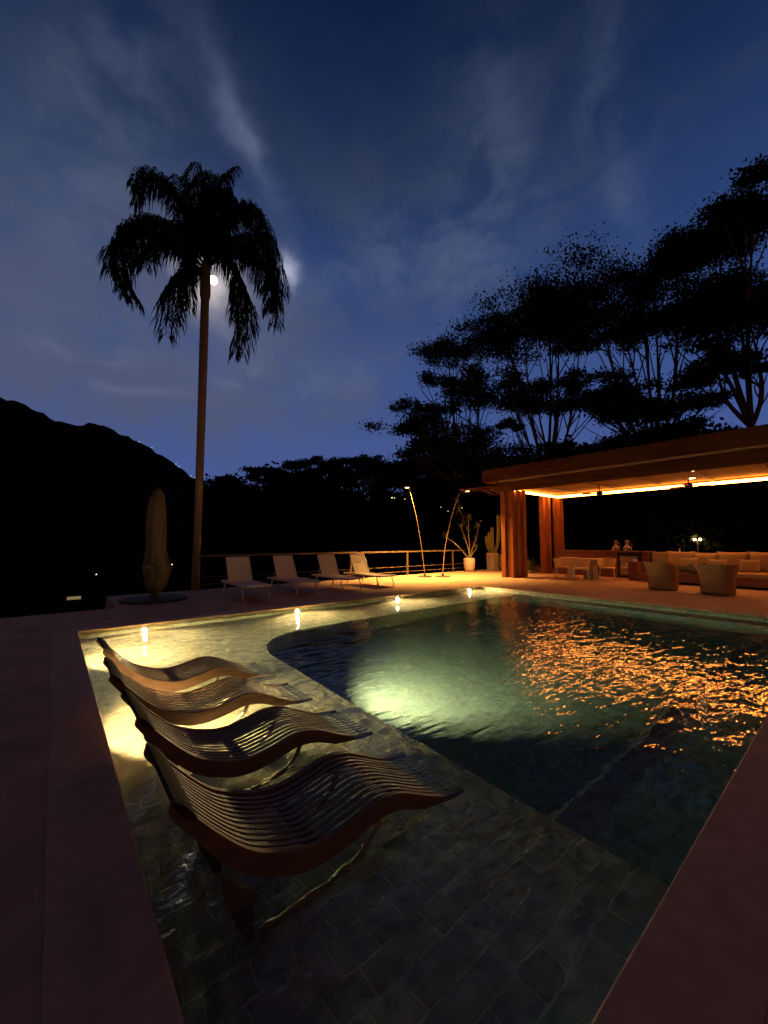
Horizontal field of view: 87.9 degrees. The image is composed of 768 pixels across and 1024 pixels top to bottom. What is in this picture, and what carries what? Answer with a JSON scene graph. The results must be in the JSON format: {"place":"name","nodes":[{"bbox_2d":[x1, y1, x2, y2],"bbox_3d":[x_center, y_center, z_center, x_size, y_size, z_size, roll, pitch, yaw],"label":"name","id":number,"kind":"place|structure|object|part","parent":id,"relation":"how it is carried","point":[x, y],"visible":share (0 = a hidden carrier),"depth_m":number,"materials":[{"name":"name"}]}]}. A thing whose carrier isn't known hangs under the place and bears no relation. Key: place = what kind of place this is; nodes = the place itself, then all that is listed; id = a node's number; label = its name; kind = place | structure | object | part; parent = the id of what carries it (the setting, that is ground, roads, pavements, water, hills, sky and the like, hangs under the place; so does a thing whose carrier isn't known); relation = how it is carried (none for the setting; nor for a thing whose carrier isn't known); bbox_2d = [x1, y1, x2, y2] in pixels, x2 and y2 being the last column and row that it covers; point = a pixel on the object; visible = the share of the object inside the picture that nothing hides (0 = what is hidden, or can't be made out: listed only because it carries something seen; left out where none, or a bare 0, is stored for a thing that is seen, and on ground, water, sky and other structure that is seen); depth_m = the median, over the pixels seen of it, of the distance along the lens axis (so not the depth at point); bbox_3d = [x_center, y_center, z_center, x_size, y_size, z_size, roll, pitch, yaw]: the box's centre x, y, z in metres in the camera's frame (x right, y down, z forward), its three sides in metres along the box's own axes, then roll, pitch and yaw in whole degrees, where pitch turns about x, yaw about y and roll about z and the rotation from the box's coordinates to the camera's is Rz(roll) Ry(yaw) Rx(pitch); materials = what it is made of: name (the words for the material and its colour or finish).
{"place":"outdoors","nodes":[
{"label":"outdoors","id":0,"kind":"place"},
{"bbox_2d":[48,578,98,613],"bbox_3d":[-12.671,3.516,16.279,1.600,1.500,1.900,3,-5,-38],"label":"distant house","id":1,"kind":"structure","parent":0,"point":[76,595],"depth_m":15.73,"materials":[{"name":"black"}]},
{"bbox_2d":[67,596,80,599],"bbox_3d":[-12.178,3.379,15.648,0.440,0.120,0.009,3,-5,-38],"label":"window","id":2,"kind":"structure","parent":1,"relation":"in","point":[75,597],"depth_m":15.65,"materials":[{"name":"beige glass"}]},
{"bbox_2d":[0,550,226,617],"bbox_3d":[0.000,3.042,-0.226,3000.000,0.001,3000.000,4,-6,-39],"label":"ground","id":3,"kind":"structure","parent":0,"point":[26,577],"depth_m":37.04,"materials":[{"name":"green plant"}]},
{"bbox_2d":[95,161,291,589],"bbox_3d":[-6.139,-4.941,13.139,5.392,17.903,5.193,-3,-5,31],"label":"palm tree","id":4,"kind":"object","parent":3,"relation":"on","point":[203,229],"visible":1,"depth_m":12.72,"materials":[{"name":"green plant"}]},
{"bbox_2d":[203,465,325,489],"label":"tree","id":5,"kind":"object","parent":3,"relation":"on","point":[253,471],"visible":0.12,"depth_m":35.50,"materials":[{"name":"green plant"}]},
{"bbox_2d":[277,457,345,485],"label":"tree","id":6,"kind":"object","parent":3,"relation":"on","point":[299,464],"visible":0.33,"depth_m":41.48,"materials":[{"name":"green plant"}]},
{"bbox_2d":[303,472,359,498],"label":"tree","id":7,"kind":"object","parent":3,"relation":"on","point":[349,482],"visible":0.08,"depth_m":36.95,"materials":[{"name":"green plant"}]},
{"bbox_2d":[309,454,392,498],"bbox_3d":[-2.290,0.235,39.927,10.418,11.785,9.156,4,-6,-39],"label":"tree","id":8,"kind":"object","parent":3,"relation":"on","point":[338,462],"visible":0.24,"depth_m":39.29,"materials":[{"name":"green plant"}]},
{"bbox_2d":[326,452,404,520],"bbox_3d":[-0.431,0.429,36.510,8.356,10.901,9.102,-2,-5,27],"label":"tree","id":9,"kind":"object","parent":3,"relation":"on","point":[355,464],"visible":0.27,"depth_m":35.29,"materials":[{"name":"green plant"}]},
{"bbox_2d":[361,460,448,516],"bbox_3d":[2.242,0.588,33.736,7.993,10.172,7.948,4,-6,-39],"label":"tree","id":10,"kind":"object","parent":3,"relation":"on","point":[388,484],"visible":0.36,"depth_m":32.69,"materials":[{"name":"green plant"}]},
{"bbox_2d":[370,456,459,520],"bbox_3d":[3.827,0.320,32.473,10.460,10.518,9.482,-1,-4,15],"label":"tree","id":11,"kind":"object","parent":3,"relation":"on","point":[420,488],"visible":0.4,"depth_m":31.60,"materials":[{"name":"green plant"}]},
{"bbox_2d":[415,454,467,519],"bbox_3d":[6.418,0.296,33.047,8.690,10.652,9.851,-2,-5,23],"label":"tree","id":12,"kind":"object","parent":3,"relation":"on","point":[432,476],"visible":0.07,"depth_m":31.27,"materials":[{"name":"green plant"}]},
{"bbox_2d":[350,311,573,522],"bbox_3d":[6.207,-4.558,28.382,15.565,19.671,11.636,4,-6,-39],"label":"tree","id":13,"kind":"object","parent":3,"relation":"on","point":[422,422],"visible":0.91,"depth_m":26.98,"materials":[{"name":"green plant"}]},
{"bbox_2d":[166,413,767,590],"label":"undergrowth","id":14,"kind":"object","parent":3,"relation":"on","point":[305,513],"visible":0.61,"depth_m":24.38,"materials":[{"name":"green plant"}]},
{"bbox_2d":[435,222,647,466],"bbox_3d":[11.075,-6.898,28.589,14.153,24.345,14.947,4,-6,-39],"label":"tree","id":15,"kind":"object","parent":3,"relation":"on","point":[551,405],"visible":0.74,"depth_m":26.60,"materials":[{"name":"green plant"}]},
{"bbox_2d":[509,214,767,540],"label":"tree","id":16,"kind":"object","parent":3,"relation":"on","point":[655,412],"visible":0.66,"depth_m":24.49,"materials":[{"name":"green plant"}]},
{"bbox_2d":[624,152,767,521],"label":"tree","id":17,"kind":"object","parent":3,"relation":"on","point":[730,304],"visible":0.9,"depth_m":20.83,"materials":[{"name":"green plant"}]},
{"bbox_2d":[693,539,700,552],"bbox_3d":[15.179,2.880,19.186,0.102,3.200,0.322,4,-6,-39],"label":"garden lamp","id":18,"kind":"object","parent":3,"relation":"on","point":[697,545],"visible":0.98,"depth_m":19.26,"materials":[{"name":"black metal"}]},
{"bbox_2d":[211,275,217,284],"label":"moon","id":19,"kind":"object","parent":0,"point":[214,280],"visible":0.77,"depth_m":724.61,"materials":[{"name":"white"}]},
{"bbox_2d":[0,397,450,551],"bbox_3d":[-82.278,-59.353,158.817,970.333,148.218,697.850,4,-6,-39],"label":"hills","id":20,"kind":"structure","parent":0,"point":[64,486],"depth_m":269.23,"materials":[{"name":"plant"}]},
{"bbox_2d":[143,743,444,914],"bbox_3d":[-0.326,1.546,2.199,1.682,0.827,0.584,4,-6,-39],"label":"pool lounger","id":21,"kind":"object","parent":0,"point":[197,810],"visible":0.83,"depth_m":1.96,"materials":[{"name":"wood"}]},
{"bbox_2d":[0,565,767,1023],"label":"deck","id":22,"kind":"structure","parent":0,"point":[24,679],"depth_m":4.43,"materials":[{"name":"stone"}]},
{"bbox_2d":[118,486,186,604],"bbox_3d":[-5.730,0.770,10.027,1.480,2.850,1.480,4,-6,-39],"label":"parasol","id":23,"kind":"object","parent":22,"relation":"on","point":[157,567],"visible":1,"depth_m":9.89,"materials":[{"name":"beige fabric"}]},
{"bbox_2d":[221,557,271,601],"bbox_3d":[-3.702,1.731,10.611,0.704,1.032,2.015,3,-5,-38],"label":"sun lounger","id":24,"kind":"object","parent":22,"relation":"on","point":[239,571],"visible":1,"depth_m":10.93,"materials":[{"name":"white"}]},
{"bbox_2d":[267,555,320,595],"bbox_3d":[-2.656,1.804,11.604,0.704,1.032,2.015,4,-6,-40],"label":"sun lounger","id":25,"kind":"object","parent":22,"relation":"on","point":[285,568],"visible":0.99,"depth_m":11.90,"materials":[{"name":"white fabric"}]},
{"bbox_2d":[193,550,465,590],"bbox_3d":[-0.800,2.108,15.883,12.630,1.050,0.110,4,-6,-39],"label":"railing","id":26,"kind":"object","parent":22,"relation":"on","point":[223,555],"visible":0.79,"depth_m":14.39,"materials":[{"name":"grey metal"}]},
{"bbox_2d":[311,554,362,590],"bbox_3d":[-1.516,1.880,12.623,0.704,1.032,2.015,3,-5,-38],"label":"sun lounger","id":27,"kind":"object","parent":22,"relation":"on","point":[328,566],"visible":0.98,"depth_m":12.94,"materials":[{"name":"white fabric"}]},
{"bbox_2d":[343,554,395,587],"bbox_3d":[-0.524,1.945,13.494,0.704,1.032,2.015,4,-6,-41],"label":"sun lounger","id":28,"kind":"object","parent":22,"relation":"on","point":[359,564],"visible":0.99,"depth_m":13.78,"materials":[{"name":"white fabric"}]},
{"bbox_2d":[405,485,431,576],"bbox_3d":[1.381,0.768,16.348,1.385,3.791,0.600,4,-6,-39],"label":"arched lamp","id":29,"kind":"object","parent":22,"relation":"on","point":[407,486],"visible":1,"depth_m":16.36,"materials":[{"name":"black metal"}]},
{"bbox_2d":[435,488,469,576],"bbox_3d":[2.932,0.815,16.685,1.617,3.748,0.599,1,-4,-9],"label":"arched lamp","id":30,"kind":"object","parent":22,"relation":"on","point":[467,490],"visible":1,"depth_m":16.62,"materials":[{"name":"black metal"}]},
{"bbox_2d":[441,498,481,571],"bbox_3d":[3.746,1.041,19.414,2.454,3.702,1.022,1,-4,-8],"label":"potted plant","id":31,"kind":"object","parent":22,"relation":"on","point":[469,563],"visible":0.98,"depth_m":19.32,"materials":[{"name":"green plant"}]},
{"bbox_2d":[485,515,499,569],"bbox_3d":[5.574,1.544,20.440,0.653,2.850,0.539,4,-6,-39],"label":"potted cactus","id":32,"kind":"object","parent":22,"relation":"on","point":[492,559],"visible":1,"depth_m":20.37,"materials":[{"name":"plant"}]},
{"bbox_2d":[527,557,539,572],"bbox_3d":[6.755,2.385,18.696,1.455,0.914,1.353,-2,-5,29],"label":"spiky plant","id":33,"kind":"object","parent":22,"relation":"on","point":[530,567],"visible":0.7,"depth_m":18.52,"materials":[{"name":"green plant"}]},
{"bbox_2d":[553,558,571,578],"bbox_3d":[7.053,2.214,15.743,0.680,0.823,0.615,-1,-4,15],"label":"dining chair","id":34,"kind":"object","parent":22,"relation":"on","point":[562,562],"visible":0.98,"depth_m":15.56,"materials":[{"name":"white metal"}]},
{"bbox_2d":[560,557,577,577],"bbox_3d":[7.619,2.265,16.312,0.720,0.800,0.720,4,-6,-39],"label":"round table","id":35,"kind":"object","parent":22,"relation":"on","point":[571,566],"visible":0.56,"depth_m":16.22,"materials":[{"name":"brown wood"}]},
{"bbox_2d":[571,559,590,581],"bbox_3d":[7.339,2.148,14.852,0.680,0.823,0.615,-2,-5,30],"label":"dining chair","id":36,"kind":"object","parent":22,"relation":"on","point":[580,564],"visible":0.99,"depth_m":14.66,"materials":[{"name":"white metal"}]},
{"bbox_2d":[578,558,601,579],"bbox_3d":[7.955,2.194,15.360,0.840,0.800,0.840,4,-6,-39],"label":"round table","id":37,"kind":"object","parent":22,"relation":"on","point":[593,570],"visible":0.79,"depth_m":15.18,"materials":[{"name":"brown wood"}]},
{"bbox_2d":[557,550,655,576],"bbox_3d":[9.317,2.174,16.935,0.700,1.075,3.700,4,-6,-39],"label":"bar counter","id":38,"kind":"object","parent":22,"relation":"on","point":[646,556],"visible":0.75,"depth_m":16.68,"materials":[{"name":"brown wood"}]},
{"bbox_2d":[612,541,620,550],"bbox_3d":[9.604,1.391,16.489,0.303,0.418,0.303,0,-4,5],"label":"decanter","id":39,"kind":"object","parent":38,"relation":"on","point":[615,547],"visible":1,"depth_m":16.41,"materials":[{"name":"clear glass"}]},
{"bbox_2d":[623,540,631,550],"bbox_3d":[9.871,1.362,16.167,0.310,0.428,0.310,0,-4,5],"label":"decanter","id":40,"kind":"object","parent":38,"relation":"on","point":[627,547],"visible":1,"depth_m":16.08,"materials":[{"name":"clear glass"}]},
{"bbox_2d":[597,558,616,579],"bbox_3d":[8.595,2.187,15.371,0.680,0.823,0.615,-2,-5,30],"label":"dining chair","id":41,"kind":"object","parent":22,"relation":"on","point":[607,562],"visible":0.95,"depth_m":15.50,"materials":[{"name":"brown wood"}]},
{"bbox_2d":[482,424,767,577],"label":"pavilion","id":42,"kind":"structure","parent":22,"relation":"on","point":[733,456],"depth_m":13.74,"materials":[{"name":"brown wood"}]},
{"bbox_2d":[459,485,499,495],"bbox_3d":[5.077,-1.017,18.534,2.707,0.235,1.920,4,-6,-39],"label":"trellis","id":43,"kind":"object","parent":42,"relation":"attached to","point":[489,487],"visible":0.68,"depth_m":18.10,"materials":[{"name":"brown wood"}]},
{"bbox_2d":[582,484,615,495],"bbox_3d":[8.321,-0.839,15.359,1.144,0.430,1.031,-3,-5,33],"label":"ceiling fan","id":44,"kind":"object","parent":42,"relation":"hanging from","point":[599,493],"visible":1,"depth_m":15.20,"materials":[{"name":"black metal"}]},
{"bbox_2d":[670,475,712,488],"bbox_3d":[9.983,-0.996,13.244,1.144,0.430,1.031,1,-4,-13],"label":"ceiling fan","id":45,"kind":"object","parent":42,"relation":"hanging from","point":[688,485],"visible":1,"depth_m":13.03,"materials":[{"name":"black metal"}]},
{"bbox_2d":[617,553,641,577],"bbox_3d":[9.961,2.150,16.040,0.530,0.950,0.820,4,-6,-39],"label":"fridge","id":46,"kind":"object","parent":22,"relation":"on","point":[623,559],"visible":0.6,"depth_m":16.00,"materials":[{"name":"silver metal"}]},
{"bbox_3d":[9.767,2.143,15.879,0.027,0.920,0.820,4,-6,-39],"label":"door","id":47,"kind":"part","parent":46,"relation":"part of","materials":[{"name":"black metal"}]},
{"bbox_2d":[627,561,641,580],"bbox_3d":[9.432,2.221,14.984,0.440,0.690,0.360,4,-6,-39],"label":"side table","id":48,"kind":"object","parent":22,"relation":"on","point":[634,569],"visible":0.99,"depth_m":14.85,"materials":[{"name":"brown wood"}]},
{"bbox_2d":[643,561,678,590],"bbox_3d":[8.441,1.936,12.128,0.863,0.836,0.931,1,-4,-12],"label":"tub armchair","id":49,"kind":"object","parent":22,"relation":"on","point":[662,576],"visible":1,"depth_m":11.82,"materials":[{"name":"beige fabric"}]},
{"bbox_2d":[639,552,767,587],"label":"sofa","id":50,"kind":"object","parent":22,"relation":"on","point":[752,579],"visible":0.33,"depth_m":12.67,"materials":[{"name":"beige fabric"}]},
{"bbox_2d":[667,551,695,567],"bbox_3d":[10.770,1.738,14.451,0.240,0.660,0.860,19,-15,-37],"label":"back cushion","id":51,"kind":"object","parent":50,"relation":"on","point":[674,558],"visible":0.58,"depth_m":14.44,"materials":[{"name":"beige fabric"}]},
{"bbox_2d":[680,558,697,566],"bbox_3d":[10.667,1.814,13.939,0.520,0.440,0.180,-4,-24,44],"label":"scatter cushion","id":52,"kind":"object","parent":50,"relation":"on","point":[689,561],"visible":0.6,"depth_m":13.90,"materials":[{"name":"beige fabric"}]},
{"bbox_2d":[678,563,705,573],"bbox_3d":[10.512,1.877,13.371,0.790,0.365,0.984,4,-6,-39],"label":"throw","id":53,"kind":"object","parent":50,"relation":"on","point":[689,569],"visible":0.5,"depth_m":13.36,"materials":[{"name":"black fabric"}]},
{"bbox_2d":[694,553,717,563],"bbox_3d":[11.218,1.726,13.899,0.240,0.600,0.700,19,-15,-37],"label":"back cushion","id":54,"kind":"object","parent":50,"relation":"on","point":[703,558],"visible":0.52,"depth_m":13.85,"materials":[{"name":"beige fabric"}]},
{"bbox_2d":[708,559,726,564],"bbox_3d":[11.163,1.779,13.337,0.500,0.420,0.180,-4,-24,44],"label":"scatter cushion","id":55,"kind":"object","parent":50,"relation":"on","point":[718,562],"visible":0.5,"depth_m":13.29,"materials":[{"name":"beige fabric"}]},
{"bbox_2d":[717,551,748,570],"bbox_3d":[11.683,1.651,13.353,0.240,0.670,0.840,19,-15,-37],"label":"back cushion","id":56,"kind":"object","parent":50,"relation":"on","point":[732,558],"visible":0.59,"depth_m":13.28,"materials":[{"name":"beige fabric"}]},
{"bbox_2d":[738,559,760,572],"bbox_3d":[11.675,1.724,12.726,0.520,0.440,0.180,-4,-24,44],"label":"scatter cushion","id":57,"kind":"object","parent":50,"relation":"on","point":[749,565],"visible":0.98,"depth_m":12.66,"materials":[{"name":"beige fabric"}]},
{"bbox_2d":[748,551,767,571],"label":"back cushion","id":58,"kind":"object","parent":50,"relation":"on","point":[762,557],"visible":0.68,"depth_m":12.72,"materials":[{"name":"beige fabric"}]},
{"bbox_2d":[695,564,738,595],"bbox_3d":[9.224,1.854,11.023,0.932,0.836,0.863,-3,-5,38],"label":"tub armchair","id":59,"kind":"object","parent":22,"relation":"on","point":[717,579],"visible":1,"depth_m":10.75,"materials":[{"name":"beige fabric"}]},
{"bbox_2d":[0,0,767,499],"label":"sky","id":60,"kind":"structure","parent":0,"point":[400,157],"materials":[{"name":"blue"}]},
{"bbox_2d":[184,496,623,561],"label":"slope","id":61,"kind":"structure","parent":0,"point":[434,515],"depth_m":35.73,"materials":[{"name":"plant"}]},
{"bbox_2d":[79,588,767,1023],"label":"water","id":62,"kind":"structure","parent":0,"point":[573,762],"depth_m":2.39,"materials":[{"name":"liquid"}]},
{"bbox_2d":[79,587,767,635],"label":"pool wall","id":63,"kind":"structure","parent":0,"point":[407,596],"depth_m":8.80,"materials":[{"name":"stone"}]},
{"bbox_2d":[41,584,767,1023],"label":"pool coping","id":64,"kind":"object","parent":63,"relation":"on","point":[699,952],"visible":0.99,"depth_m":1.59,"materials":[{"name":"stone"}]},
{"bbox_2d":[498,512,501,569],"bbox_3d":[6.131,1.434,20.407,0.598,3.065,0.568,4,-6,-39],"label":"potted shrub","id":65,"kind":"object","parent":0,"point":[500,561],"visible":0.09,"depth_m":20.20,"materials":[{"name":"green plant"}]},
{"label":"pool floor","id":66,"kind":"structure","parent":0,"visible":0},
{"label":"tanning shelf","id":67,"kind":"structure","parent":66,"relation":"on","visible":0},
{"bbox_2d":[96,637,259,691],"bbox_3d":[-2.107,1.706,4.360,1.682,0.827,0.584,4,-6,-40],"label":"pool lounger","id":68,"kind":"object","parent":67,"relation":"on","point":[167,679],"visible":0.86,"depth_m":4.17,"materials":[{"name":"wood"}]},
{"bbox_2d":[103,657,295,739],"bbox_3d":[-1.533,1.652,3.630,1.682,0.827,0.584,3,-5,-39],"label":"pool lounger","id":69,"kind":"object","parent":67,"relation":"on","point":[163,705],"visible":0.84,"depth_m":3.46,"materials":[{"name":"wood"}]},
{"bbox_2d":[120,688,354,777],"bbox_3d":[-0.913,1.600,2.925,1.682,0.827,0.584,4,-6,-40],"label":"pool lounger","id":70,"kind":"object","parent":67,"relation":"on","point":[175,744],"visible":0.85,"depth_m":2.72,"materials":[{"name":"wood"}]}
]}

